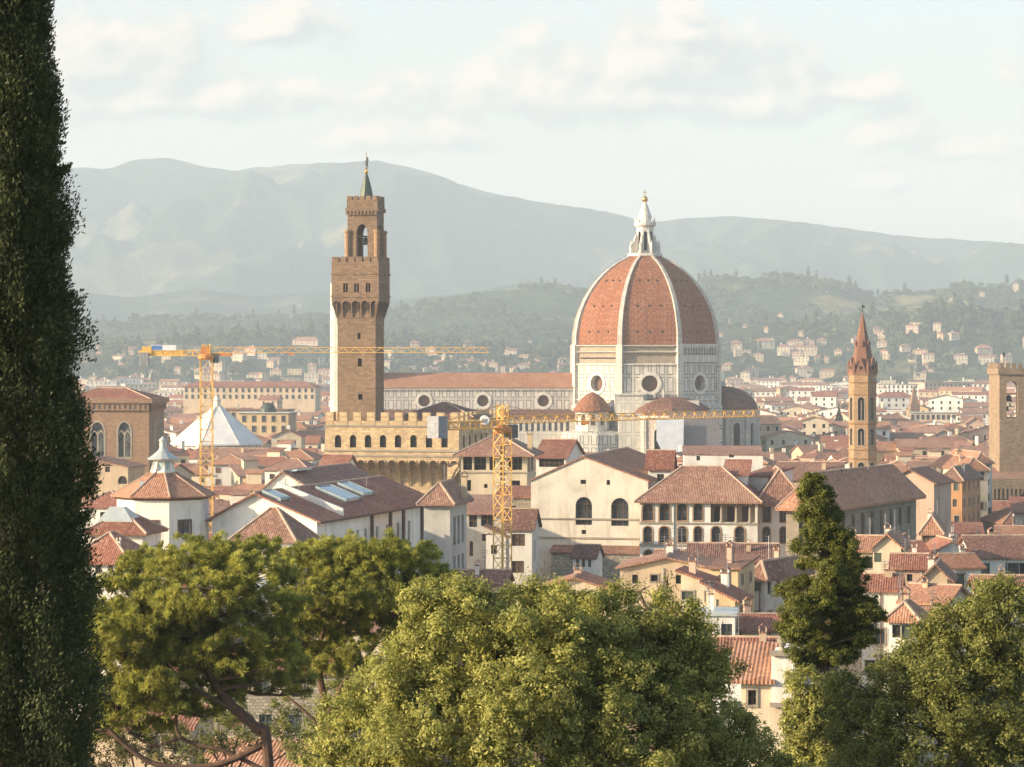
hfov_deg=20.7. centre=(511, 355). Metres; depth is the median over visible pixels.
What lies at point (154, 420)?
window
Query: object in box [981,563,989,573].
window
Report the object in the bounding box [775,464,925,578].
long palace
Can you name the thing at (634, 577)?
window
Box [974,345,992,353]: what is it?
villa
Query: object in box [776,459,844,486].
house
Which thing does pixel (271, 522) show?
pavilion
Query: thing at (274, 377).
town tree
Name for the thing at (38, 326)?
cypress tree
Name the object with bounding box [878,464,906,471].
town house
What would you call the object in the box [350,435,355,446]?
window
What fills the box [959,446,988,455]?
town house
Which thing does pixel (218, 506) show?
town house
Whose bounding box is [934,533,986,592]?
house
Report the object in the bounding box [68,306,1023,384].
foothills
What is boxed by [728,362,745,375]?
town tree
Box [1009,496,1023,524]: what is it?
town house
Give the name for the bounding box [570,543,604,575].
house
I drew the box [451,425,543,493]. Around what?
loggia house
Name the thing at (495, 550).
window
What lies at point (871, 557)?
window
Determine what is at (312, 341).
villa
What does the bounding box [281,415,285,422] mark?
window
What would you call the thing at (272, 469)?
town house
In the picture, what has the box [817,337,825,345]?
villa
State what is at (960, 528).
town house
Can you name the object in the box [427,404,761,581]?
tower crane
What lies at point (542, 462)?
window
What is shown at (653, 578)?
window
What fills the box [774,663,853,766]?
ivy column
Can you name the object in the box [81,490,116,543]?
house
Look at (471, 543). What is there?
window
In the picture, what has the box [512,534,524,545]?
window
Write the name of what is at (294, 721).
window
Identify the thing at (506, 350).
villa
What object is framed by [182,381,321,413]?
building
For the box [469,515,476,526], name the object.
window
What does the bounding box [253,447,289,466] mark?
town house
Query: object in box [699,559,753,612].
house
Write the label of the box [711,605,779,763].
house
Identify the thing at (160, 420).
window
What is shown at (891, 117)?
sky
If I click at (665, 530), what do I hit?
window
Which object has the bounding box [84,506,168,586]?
house
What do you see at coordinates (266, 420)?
building
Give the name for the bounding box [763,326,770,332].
villa
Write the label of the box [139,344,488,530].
tower crane
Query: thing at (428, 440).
window
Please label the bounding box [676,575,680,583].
window
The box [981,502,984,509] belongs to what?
window
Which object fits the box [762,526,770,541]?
window
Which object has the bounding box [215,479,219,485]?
window
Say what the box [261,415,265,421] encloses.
window
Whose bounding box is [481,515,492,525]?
window
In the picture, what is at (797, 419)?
distant rooftops
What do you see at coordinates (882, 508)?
window
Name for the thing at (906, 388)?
building
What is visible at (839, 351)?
villa
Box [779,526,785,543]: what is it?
window
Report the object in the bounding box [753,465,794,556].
arcaded wing
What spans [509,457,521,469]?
window
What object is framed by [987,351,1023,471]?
fortress tower
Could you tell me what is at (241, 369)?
town tree
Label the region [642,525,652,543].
window
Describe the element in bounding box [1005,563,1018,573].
window
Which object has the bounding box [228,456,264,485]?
town house
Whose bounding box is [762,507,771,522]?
window
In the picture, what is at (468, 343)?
villa
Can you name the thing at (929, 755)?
house
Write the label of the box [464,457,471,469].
window
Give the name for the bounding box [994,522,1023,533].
town house
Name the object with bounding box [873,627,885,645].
window
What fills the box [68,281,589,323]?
ridge hills
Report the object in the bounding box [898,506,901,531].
window
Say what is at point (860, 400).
window
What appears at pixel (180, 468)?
town house
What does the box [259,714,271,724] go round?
window
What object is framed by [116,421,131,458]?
window
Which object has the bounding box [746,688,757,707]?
window
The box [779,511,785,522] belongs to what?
window
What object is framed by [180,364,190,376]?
town tree
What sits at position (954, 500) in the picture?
window
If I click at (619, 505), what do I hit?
window
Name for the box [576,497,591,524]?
window
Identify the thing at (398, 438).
window
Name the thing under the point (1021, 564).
window
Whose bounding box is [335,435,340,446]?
window
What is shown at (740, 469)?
house
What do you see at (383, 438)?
window
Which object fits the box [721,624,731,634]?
window
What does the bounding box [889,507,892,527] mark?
window
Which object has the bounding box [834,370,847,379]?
town tree
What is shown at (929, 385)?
building
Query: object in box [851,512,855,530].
window
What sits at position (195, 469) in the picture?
town house
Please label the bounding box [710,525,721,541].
window
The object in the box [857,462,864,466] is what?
window
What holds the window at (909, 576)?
in the house at (912, 566)
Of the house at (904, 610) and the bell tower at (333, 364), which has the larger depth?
the bell tower at (333, 364)
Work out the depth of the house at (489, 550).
393.95 m
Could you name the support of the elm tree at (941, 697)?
on the ground
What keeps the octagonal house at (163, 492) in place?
on the ground
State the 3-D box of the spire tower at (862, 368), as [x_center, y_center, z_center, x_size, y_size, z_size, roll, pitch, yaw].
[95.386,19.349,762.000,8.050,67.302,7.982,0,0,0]
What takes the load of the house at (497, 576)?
on the ground
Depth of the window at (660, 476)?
427.97 m
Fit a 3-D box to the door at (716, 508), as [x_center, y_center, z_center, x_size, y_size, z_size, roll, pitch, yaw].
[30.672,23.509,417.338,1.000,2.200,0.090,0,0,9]
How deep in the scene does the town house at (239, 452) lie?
826.26 m
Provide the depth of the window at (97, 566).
311.58 m
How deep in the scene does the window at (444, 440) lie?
582.61 m
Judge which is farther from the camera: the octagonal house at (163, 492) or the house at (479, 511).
the house at (479, 511)
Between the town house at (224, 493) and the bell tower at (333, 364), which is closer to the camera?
the town house at (224, 493)
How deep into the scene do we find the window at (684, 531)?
415.30 m
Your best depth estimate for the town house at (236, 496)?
669.18 m
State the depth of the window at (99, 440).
639.48 m
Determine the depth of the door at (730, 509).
417.03 m
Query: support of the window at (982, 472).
in the house at (942, 464)
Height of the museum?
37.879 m
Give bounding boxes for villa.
[123,346,134,354]
[234,346,244,351]
[292,337,320,345]
[410,340,419,346]
[426,346,436,353]
[463,340,475,348]
[504,346,509,354]
[726,637,810,765]
[730,340,741,350]
[755,338,774,348]
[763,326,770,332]
[791,343,804,354]
[798,329,804,336]
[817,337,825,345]
[834,348,843,355]
[877,339,887,347]
[899,343,910,351]
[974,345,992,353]
[1013,282,1018,291]
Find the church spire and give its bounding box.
[908,385,919,416]
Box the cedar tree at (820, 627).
[769,470,888,750]
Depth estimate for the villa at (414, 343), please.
3886.66 m
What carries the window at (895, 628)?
in the house at (904, 610)
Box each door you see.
[714,506,719,520]
[727,506,733,520]
[742,507,748,520]
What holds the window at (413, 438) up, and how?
in the palace at (370, 436)
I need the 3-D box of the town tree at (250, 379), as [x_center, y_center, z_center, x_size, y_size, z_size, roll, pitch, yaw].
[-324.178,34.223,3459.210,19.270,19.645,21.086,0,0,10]
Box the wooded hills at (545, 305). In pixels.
[90,276,1023,347]
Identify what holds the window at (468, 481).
in the loggia house at (477, 462)
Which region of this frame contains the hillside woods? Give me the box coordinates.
[65,266,1023,382]
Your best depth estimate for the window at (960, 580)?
318.23 m
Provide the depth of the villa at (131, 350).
3788.88 m
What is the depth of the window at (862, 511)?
420.41 m
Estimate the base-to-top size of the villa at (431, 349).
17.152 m
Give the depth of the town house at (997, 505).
668.97 m
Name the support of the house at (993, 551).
on the ground
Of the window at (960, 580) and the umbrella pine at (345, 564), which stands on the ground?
the umbrella pine at (345, 564)
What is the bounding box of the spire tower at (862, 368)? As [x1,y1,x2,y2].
[847,303,877,467]
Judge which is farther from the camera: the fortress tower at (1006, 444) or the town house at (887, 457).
the town house at (887, 457)
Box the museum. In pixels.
[205,475,424,602]
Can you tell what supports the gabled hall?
on the ground
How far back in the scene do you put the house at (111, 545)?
312.25 m
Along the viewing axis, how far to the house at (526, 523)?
394.01 m
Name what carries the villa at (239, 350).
on the foothills
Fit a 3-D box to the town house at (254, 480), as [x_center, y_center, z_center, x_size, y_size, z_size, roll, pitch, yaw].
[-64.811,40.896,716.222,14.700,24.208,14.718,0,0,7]
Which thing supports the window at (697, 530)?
in the arcaded house at (703, 503)
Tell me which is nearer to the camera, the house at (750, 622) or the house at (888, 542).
the house at (750, 622)
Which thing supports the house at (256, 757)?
on the ground
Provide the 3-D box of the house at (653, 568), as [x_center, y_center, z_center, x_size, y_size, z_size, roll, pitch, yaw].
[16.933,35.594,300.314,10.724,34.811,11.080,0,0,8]
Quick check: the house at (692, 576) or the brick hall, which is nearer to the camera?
the house at (692, 576)
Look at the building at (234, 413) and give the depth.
1172.79 m
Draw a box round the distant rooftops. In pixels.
[35,322,1023,464]
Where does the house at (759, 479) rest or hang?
on the ground
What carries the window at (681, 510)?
in the arcaded house at (703, 503)
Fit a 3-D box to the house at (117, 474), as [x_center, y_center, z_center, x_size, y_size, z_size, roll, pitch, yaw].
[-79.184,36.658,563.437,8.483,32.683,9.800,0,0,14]
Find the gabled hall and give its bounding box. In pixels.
[529,446,678,583]
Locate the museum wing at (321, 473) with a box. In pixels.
[260,462,370,489]
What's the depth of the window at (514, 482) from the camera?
477.90 m
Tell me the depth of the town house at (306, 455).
810.25 m
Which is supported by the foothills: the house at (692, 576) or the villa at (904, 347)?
the villa at (904, 347)
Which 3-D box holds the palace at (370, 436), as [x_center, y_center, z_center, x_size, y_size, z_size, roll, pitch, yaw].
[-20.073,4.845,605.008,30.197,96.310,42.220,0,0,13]
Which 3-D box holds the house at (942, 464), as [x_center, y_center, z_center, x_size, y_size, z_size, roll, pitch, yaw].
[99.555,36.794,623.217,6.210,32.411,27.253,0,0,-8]
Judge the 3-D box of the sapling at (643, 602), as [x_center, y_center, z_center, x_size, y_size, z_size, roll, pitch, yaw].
[3.452,10.739,64.272,2.403,11.702,1.226,0,0,0]
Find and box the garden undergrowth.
[26,659,1023,766]
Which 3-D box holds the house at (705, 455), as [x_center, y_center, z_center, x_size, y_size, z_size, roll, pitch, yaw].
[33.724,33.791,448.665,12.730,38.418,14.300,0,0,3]
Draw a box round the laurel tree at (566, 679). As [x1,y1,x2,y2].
[295,566,813,766]
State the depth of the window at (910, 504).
439.18 m
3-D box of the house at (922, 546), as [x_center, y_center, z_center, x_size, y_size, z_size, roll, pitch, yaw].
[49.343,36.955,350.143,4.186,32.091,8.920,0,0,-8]
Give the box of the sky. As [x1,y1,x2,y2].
[44,0,1023,243]
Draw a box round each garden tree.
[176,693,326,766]
[282,670,376,766]
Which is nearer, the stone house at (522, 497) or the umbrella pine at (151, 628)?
the umbrella pine at (151, 628)
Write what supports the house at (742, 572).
on the ground
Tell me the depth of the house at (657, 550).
348.19 m
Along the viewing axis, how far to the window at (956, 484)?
558.99 m
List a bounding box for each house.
[71,530,156,719]
[79,687,217,766]
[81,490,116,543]
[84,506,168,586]
[94,456,146,496]
[110,436,215,592]
[144,647,359,744]
[166,447,189,462]
[172,454,194,478]
[181,463,197,467]
[188,461,210,484]
[195,448,218,462]
[198,586,309,644]
[199,719,323,766]
[202,484,231,490]
[205,452,240,485]
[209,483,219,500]
[209,500,230,523]
[213,445,269,459]
[214,489,241,501]
[227,468,264,493]
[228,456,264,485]
[228,490,251,504]
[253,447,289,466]
[256,439,322,464]
[260,458,317,484]
[311,595,430,710]
[318,453,360,468]
[416,464,473,664]
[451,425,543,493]
[454,549,514,686]
[467,494,514,568]
[483,523,508,568]
[495,485,530,507]
[504,508,541,643]
[535,438,585,475]
[541,563,619,632]
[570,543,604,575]
[615,525,715,737]
[633,465,763,556]
[644,449,677,483]
[653,527,686,553]
[675,548,720,614]
[682,446,763,471]
[687,533,779,566]
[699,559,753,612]
[699,580,737,707]
[705,536,759,611]
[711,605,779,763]
[724,459,751,484]
[736,597,781,635]
[749,466,794,490]
[754,536,815,611]
[763,456,775,467]
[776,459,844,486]
[801,453,817,460]
[838,517,883,688]
[843,458,848,467]
[861,560,904,740]
[868,510,911,572]
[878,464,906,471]
[882,447,918,460]
[883,572,927,764]
[888,452,912,463]
[888,541,929,590]
[895,524,932,570]
[896,576,972,721]
[902,465,954,539]
[906,461,933,469]
[914,447,942,458]
[914,457,938,460]
[916,546,958,583]
[917,500,946,542]
[920,589,951,766]
[925,520,970,557]
[929,450,990,516]
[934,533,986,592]
[944,460,983,521]
[949,446,994,513]
[951,522,984,541]
[958,525,1023,573]
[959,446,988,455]
[966,564,1023,735]
[981,498,1012,533]
[992,499,1010,512]
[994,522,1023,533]
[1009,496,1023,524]
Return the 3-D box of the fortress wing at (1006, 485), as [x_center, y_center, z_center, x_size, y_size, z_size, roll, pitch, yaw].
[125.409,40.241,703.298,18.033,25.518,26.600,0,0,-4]
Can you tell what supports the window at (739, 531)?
in the arcaded house at (703, 503)
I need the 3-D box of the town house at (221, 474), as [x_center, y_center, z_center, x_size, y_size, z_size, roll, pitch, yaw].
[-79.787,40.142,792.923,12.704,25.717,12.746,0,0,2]
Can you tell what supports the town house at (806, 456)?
on the ground
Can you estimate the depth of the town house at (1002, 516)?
594.46 m
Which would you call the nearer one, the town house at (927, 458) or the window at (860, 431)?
the window at (860, 431)
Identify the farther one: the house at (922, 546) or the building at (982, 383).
the building at (982, 383)
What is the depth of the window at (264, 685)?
261.04 m
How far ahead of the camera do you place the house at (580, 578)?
300.03 m
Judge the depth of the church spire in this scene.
1558.24 m
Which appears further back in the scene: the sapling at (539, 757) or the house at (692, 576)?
the house at (692, 576)
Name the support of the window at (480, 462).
in the loggia house at (477, 462)
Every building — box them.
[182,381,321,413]
[207,409,295,419]
[237,402,297,436]
[826,441,953,450]
[876,384,917,395]
[909,412,957,423]
[917,382,972,395]
[971,380,988,391]
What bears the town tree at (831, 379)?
on the foothills
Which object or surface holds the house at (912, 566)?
on the ground
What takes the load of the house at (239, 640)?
on the ground
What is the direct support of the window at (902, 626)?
in the house at (904, 610)
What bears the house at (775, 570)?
on the ground
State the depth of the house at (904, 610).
257.96 m
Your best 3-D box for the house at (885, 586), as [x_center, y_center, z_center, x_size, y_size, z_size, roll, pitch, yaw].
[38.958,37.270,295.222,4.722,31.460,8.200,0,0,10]
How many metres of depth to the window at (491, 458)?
478.30 m
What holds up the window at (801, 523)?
in the long palace at (874, 492)
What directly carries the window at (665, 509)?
in the arcaded house at (703, 503)
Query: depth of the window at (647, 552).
416.12 m
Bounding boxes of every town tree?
[137,363,152,374]
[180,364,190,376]
[235,365,246,375]
[245,377,255,380]
[268,374,282,380]
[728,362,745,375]
[824,376,835,382]
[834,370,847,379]
[888,373,905,383]
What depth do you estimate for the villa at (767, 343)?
3761.86 m
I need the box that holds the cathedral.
[384,192,759,453]
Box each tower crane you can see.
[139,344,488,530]
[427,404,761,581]
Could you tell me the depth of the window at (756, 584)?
299.86 m
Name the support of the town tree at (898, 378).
on the foothills
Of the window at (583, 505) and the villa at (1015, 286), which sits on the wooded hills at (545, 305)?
the villa at (1015, 286)
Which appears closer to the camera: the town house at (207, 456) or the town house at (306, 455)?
the town house at (306, 455)
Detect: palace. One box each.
[324,152,505,493]
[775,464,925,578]
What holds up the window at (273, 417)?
in the building at (266, 420)
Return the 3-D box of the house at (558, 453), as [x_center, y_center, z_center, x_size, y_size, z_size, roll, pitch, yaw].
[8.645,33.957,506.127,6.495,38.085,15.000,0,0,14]
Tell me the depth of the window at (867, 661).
292.06 m
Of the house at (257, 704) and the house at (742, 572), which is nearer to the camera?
the house at (257, 704)
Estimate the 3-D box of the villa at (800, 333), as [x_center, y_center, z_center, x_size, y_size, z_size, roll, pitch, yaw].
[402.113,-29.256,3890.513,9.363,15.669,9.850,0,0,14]
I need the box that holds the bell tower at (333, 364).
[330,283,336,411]
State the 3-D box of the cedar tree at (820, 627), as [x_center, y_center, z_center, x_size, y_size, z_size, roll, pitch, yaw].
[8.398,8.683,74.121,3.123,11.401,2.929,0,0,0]
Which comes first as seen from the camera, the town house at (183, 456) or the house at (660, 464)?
the house at (660, 464)
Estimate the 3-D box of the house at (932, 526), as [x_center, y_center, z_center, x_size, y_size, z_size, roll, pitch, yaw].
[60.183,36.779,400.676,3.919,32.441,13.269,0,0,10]
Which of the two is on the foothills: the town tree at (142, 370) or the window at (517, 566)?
the town tree at (142, 370)
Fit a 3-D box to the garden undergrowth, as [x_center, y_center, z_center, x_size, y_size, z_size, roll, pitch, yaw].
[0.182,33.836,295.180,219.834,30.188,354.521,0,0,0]
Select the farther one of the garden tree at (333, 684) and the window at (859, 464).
the window at (859, 464)
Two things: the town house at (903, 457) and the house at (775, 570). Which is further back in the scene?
the town house at (903, 457)
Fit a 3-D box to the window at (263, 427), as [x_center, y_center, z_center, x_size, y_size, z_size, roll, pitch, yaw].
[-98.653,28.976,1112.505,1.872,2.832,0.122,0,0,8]
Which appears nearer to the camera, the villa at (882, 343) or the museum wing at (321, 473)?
the museum wing at (321, 473)
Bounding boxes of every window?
[89,421,105,456]
[96,565,100,573]
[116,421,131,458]
[119,476,126,483]
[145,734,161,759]
[153,420,156,453]
[159,420,162,447]
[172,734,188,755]
[178,519,191,534]
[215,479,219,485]
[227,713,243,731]
[255,678,269,692]
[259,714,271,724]
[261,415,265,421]
[261,425,265,432]
[271,415,275,421]
[271,425,275,432]
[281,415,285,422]
[289,715,301,732]
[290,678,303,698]
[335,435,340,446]
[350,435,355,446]
[365,435,370,446]
[380,435,385,446]
[395,435,400,446]
[411,435,416,446]
[426,437,431,446]
[442,438,447,446]
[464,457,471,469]
[467,480,470,490]
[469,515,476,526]
[470,541,472,555]
[475,457,485,469]
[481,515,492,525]
[490,457,494,469]
[491,545,496,553]
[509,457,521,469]
[512,480,519,484]
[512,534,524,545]
[512,561,523,572]
[539,459,563,466]
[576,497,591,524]
[612,498,627,525]
[632,575,637,582]
[641,503,653,521]
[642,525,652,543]
[643,549,652,555]
[649,574,658,582]
[657,474,663,480]
[658,503,670,521]
[658,525,669,543]
[676,503,687,521]
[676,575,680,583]
[677,525,687,543]
[680,590,694,600]
[692,504,703,521]
[693,526,702,541]
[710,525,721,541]
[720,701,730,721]
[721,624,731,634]
[734,525,745,541]
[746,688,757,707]
[754,582,761,592]
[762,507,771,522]
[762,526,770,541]
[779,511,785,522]
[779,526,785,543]
[797,517,807,541]
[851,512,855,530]
[857,396,864,420]
[857,428,864,445]
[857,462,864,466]
[861,511,864,533]
[864,556,872,568]
[865,660,874,672]
[870,396,874,420]
[870,427,874,445]
[870,510,874,533]
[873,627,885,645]
[874,553,881,561]
[879,508,883,534]
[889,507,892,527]
[892,625,899,637]
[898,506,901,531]
[900,624,911,639]
[907,504,910,528]
[907,574,911,580]
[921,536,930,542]
[953,482,958,490]
[953,499,956,506]
[954,515,959,521]
[955,572,965,587]
[979,471,984,480]
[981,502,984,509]
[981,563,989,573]
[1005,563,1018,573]
[1020,563,1023,573]
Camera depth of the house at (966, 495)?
563.10 m
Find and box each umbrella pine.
[77,528,319,766]
[261,526,468,740]
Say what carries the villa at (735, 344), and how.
on the foothills
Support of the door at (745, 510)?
in the arcaded house at (703, 503)
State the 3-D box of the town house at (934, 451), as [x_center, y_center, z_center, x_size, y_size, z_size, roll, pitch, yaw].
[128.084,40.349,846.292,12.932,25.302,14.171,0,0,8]
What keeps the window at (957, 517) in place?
in the house at (966, 495)
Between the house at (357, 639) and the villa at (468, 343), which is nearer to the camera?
the house at (357, 639)
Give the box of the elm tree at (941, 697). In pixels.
[812,570,1023,766]
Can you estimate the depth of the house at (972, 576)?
302.65 m
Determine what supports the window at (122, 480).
in the house at (117, 474)
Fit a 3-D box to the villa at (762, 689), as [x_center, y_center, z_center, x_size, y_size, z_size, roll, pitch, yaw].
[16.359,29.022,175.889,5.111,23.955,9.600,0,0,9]
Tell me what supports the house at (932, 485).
on the ground
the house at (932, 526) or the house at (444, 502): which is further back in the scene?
the house at (932, 526)
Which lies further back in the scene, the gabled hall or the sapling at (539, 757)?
the gabled hall
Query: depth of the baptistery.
976.31 m
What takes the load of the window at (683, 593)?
in the house at (692, 576)
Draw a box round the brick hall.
[75,387,168,481]
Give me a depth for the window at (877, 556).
329.98 m
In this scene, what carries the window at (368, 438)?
in the palace at (370, 436)
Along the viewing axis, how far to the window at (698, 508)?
415.00 m
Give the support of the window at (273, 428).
in the building at (266, 420)
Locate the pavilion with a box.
[228,507,319,609]
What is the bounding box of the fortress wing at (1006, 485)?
[992,467,1023,499]
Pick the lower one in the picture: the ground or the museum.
the ground
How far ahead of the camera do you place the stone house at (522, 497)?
433.03 m
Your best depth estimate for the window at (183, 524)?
334.11 m
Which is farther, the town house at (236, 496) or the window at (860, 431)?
the window at (860, 431)
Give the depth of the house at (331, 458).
434.37 m
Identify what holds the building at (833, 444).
on the ground
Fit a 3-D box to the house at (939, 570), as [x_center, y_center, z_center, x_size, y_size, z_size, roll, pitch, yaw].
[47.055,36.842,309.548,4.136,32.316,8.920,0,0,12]
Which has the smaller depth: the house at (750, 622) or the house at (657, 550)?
the house at (750, 622)
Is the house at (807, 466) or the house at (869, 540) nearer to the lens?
the house at (869, 540)
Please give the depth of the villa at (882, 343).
3726.51 m
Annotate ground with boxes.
[28,665,1022,766]
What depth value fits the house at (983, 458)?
640.73 m
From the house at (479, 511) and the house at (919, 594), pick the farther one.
the house at (479, 511)
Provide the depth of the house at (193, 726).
214.37 m
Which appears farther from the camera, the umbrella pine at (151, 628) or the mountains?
the mountains
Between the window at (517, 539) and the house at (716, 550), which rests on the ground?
the house at (716, 550)
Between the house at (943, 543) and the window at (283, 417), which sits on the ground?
the house at (943, 543)
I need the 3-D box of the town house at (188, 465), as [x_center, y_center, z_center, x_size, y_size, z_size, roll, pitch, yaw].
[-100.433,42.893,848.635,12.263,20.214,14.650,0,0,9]
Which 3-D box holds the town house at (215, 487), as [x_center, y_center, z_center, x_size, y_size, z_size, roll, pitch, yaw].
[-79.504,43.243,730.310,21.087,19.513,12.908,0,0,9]
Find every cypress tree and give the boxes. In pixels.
[0,0,112,766]
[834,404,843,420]
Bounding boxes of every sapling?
[469,558,558,763]
[612,570,714,754]
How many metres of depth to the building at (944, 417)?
1473.88 m
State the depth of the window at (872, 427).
759.96 m
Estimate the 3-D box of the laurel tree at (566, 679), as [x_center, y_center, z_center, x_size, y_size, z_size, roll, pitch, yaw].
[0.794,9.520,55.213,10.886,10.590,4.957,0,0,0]
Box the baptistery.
[170,396,263,449]
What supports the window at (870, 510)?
in the long palace at (874, 492)
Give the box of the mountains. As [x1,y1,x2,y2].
[57,158,1023,298]
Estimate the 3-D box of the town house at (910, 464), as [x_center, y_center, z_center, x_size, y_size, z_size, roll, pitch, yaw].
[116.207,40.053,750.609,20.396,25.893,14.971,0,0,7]
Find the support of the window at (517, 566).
in the house at (526, 523)
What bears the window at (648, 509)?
in the arcaded house at (703, 503)
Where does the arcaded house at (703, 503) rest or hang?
on the ground
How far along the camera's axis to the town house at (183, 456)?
866.88 m
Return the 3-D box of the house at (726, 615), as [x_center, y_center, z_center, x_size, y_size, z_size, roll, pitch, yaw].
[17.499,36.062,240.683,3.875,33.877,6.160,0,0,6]

